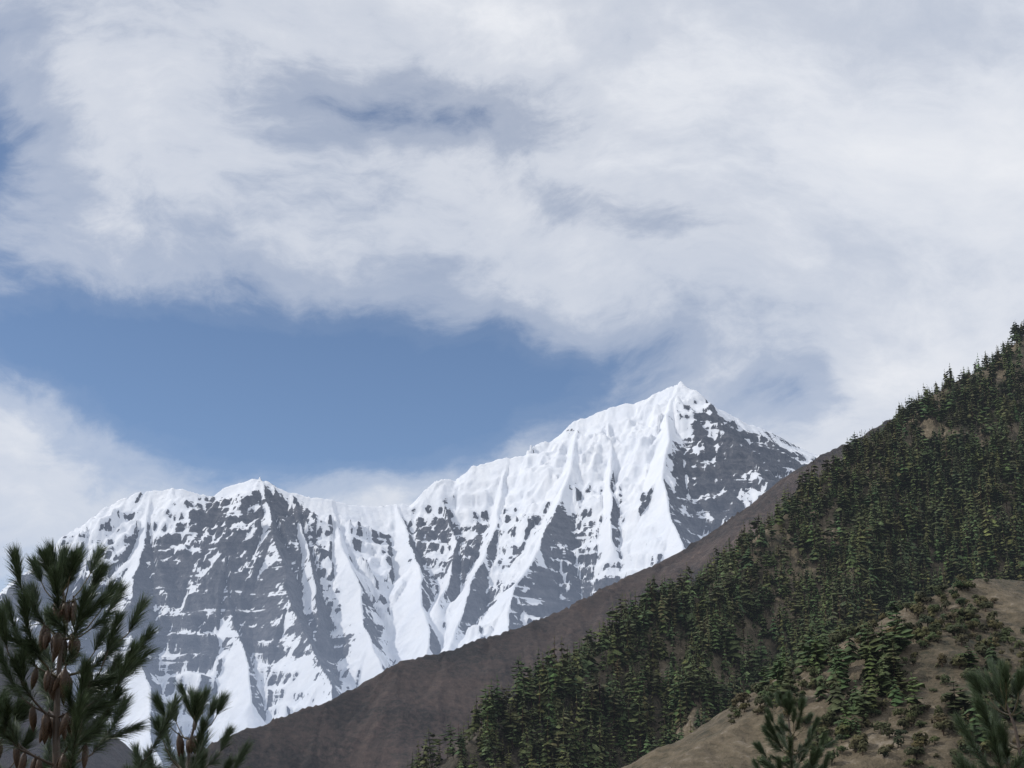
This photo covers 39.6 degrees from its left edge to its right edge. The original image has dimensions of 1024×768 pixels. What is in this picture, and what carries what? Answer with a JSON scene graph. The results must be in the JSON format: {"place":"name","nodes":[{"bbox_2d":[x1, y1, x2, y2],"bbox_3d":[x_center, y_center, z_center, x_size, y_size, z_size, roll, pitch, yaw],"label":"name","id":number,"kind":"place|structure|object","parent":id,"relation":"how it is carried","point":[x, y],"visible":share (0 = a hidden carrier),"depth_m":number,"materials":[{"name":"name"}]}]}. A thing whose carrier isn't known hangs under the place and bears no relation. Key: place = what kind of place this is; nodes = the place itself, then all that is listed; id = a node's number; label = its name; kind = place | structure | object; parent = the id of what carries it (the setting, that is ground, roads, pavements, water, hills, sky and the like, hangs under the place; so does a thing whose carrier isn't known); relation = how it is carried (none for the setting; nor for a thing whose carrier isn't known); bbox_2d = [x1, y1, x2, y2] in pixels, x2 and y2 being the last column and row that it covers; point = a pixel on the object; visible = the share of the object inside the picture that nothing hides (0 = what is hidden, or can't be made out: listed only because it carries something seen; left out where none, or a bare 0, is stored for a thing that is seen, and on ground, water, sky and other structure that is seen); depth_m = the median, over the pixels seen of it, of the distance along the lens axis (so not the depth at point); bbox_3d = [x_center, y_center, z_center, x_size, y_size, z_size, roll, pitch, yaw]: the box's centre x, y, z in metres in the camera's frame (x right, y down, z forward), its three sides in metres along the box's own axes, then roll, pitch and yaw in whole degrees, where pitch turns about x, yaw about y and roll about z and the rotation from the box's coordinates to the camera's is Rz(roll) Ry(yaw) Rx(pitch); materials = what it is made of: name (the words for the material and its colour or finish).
{"place":"outdoors","nodes":[
{"label":"outdoors","id":0,"kind":"place"},
{"bbox_2d":[0,640,149,767],"bbox_3d":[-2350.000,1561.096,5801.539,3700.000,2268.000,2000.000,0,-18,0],"label":"hill","id":1,"kind":"structure","parent":0,"point":[117,755],"depth_m":5738.96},
{"bbox_2d":[0,381,819,767],"bbox_3d":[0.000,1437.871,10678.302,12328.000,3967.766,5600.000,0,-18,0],"label":"snow peak","id":2,"kind":"structure","parent":0,"point":[270,603],"depth_m":10877.73,"materials":[{"name":"white snow"}]},
{"bbox_2d":[0,0,1023,591],"label":"sky","id":3,"kind":"structure","parent":0,"point":[376,253],"materials":[{"name":"white"}]},
{"bbox_2d":[168,419,891,767],"bbox_3d":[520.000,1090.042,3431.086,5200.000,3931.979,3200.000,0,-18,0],"label":"bare mountain ridge","id":4,"kind":"structure","parent":0,"point":[388,717],"depth_m":3111.35,"materials":[{"name":"brown soil"}]},
{"bbox_2d":[433,335,1023,767],"bbox_3d":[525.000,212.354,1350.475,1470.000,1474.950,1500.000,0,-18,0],"label":"forest ridge","id":5,"kind":"structure","parent":0,"point":[927,425],"depth_m":1160.10,"materials":[{"name":"green plant"}]},
{"bbox_2d":[406,321,1023,767],"bbox_3d":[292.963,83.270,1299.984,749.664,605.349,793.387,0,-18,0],"label":"forest ridge trees","id":6,"kind":"object","parent":5,"relation":"on","point":[980,531],"visible":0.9,"depth_m":1185.64,"materials":[{"name":"green plant"}]},
{"bbox_2d":[622,578,1023,767],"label":"ridge terrain","id":7,"kind":"structure","parent":0,"point":[719,740],"depth_m":396.63,"materials":[{"name":"brown soil"}]},
{"bbox_2d":[727,573,1023,767],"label":"shrubs","id":8,"kind":"object","parent":7,"relation":"on","point":[859,742],"visible":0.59,"depth_m":408.66,"materials":[{"name":"green plant"}]},
{"bbox_2d":[757,597,1023,741],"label":"ridge trees","id":9,"kind":"object","parent":7,"relation":"on","point":[890,646],"visible":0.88,"depth_m":402.49,"materials":[{"name":"green plant"}]},
{"bbox_3d":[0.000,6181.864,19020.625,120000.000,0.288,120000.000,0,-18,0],"label":"ground","id":10,"kind":"structure","parent":0,"visible":0},
{"bbox_2d":[0,682,66,767],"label":"pine tree","id":11,"kind":"object","parent":10,"relation":"on","point":[22,712],"visible":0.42,"depth_m":12.52,"materials":[{"name":"green plant"}]},
{"bbox_2d":[0,537,216,767],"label":"pine tree","id":12,"kind":"object","parent":10,"relation":"on","point":[75,728],"visible":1,"depth_m":11.59,"materials":[{"name":"green plant"}]},
{"bbox_2d":[118,677,257,767],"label":"pine tree","id":13,"kind":"object","parent":10,"relation":"on","point":[195,703],"visible":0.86,"depth_m":14.71,"materials":[{"name":"green plant"}]},
{"bbox_2d":[728,688,839,767],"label":"pine tree","id":14,"kind":"object","parent":10,"relation":"on","point":[768,728],"visible":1,"depth_m":25.97,"materials":[{"name":"green plant"}]},
{"bbox_2d":[949,652,1023,767],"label":"pine tree","id":15,"kind":"object","parent":10,"relation":"on","point":[994,729],"visible":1,"depth_m":13.77,"materials":[{"name":"green plant"}]}
]}

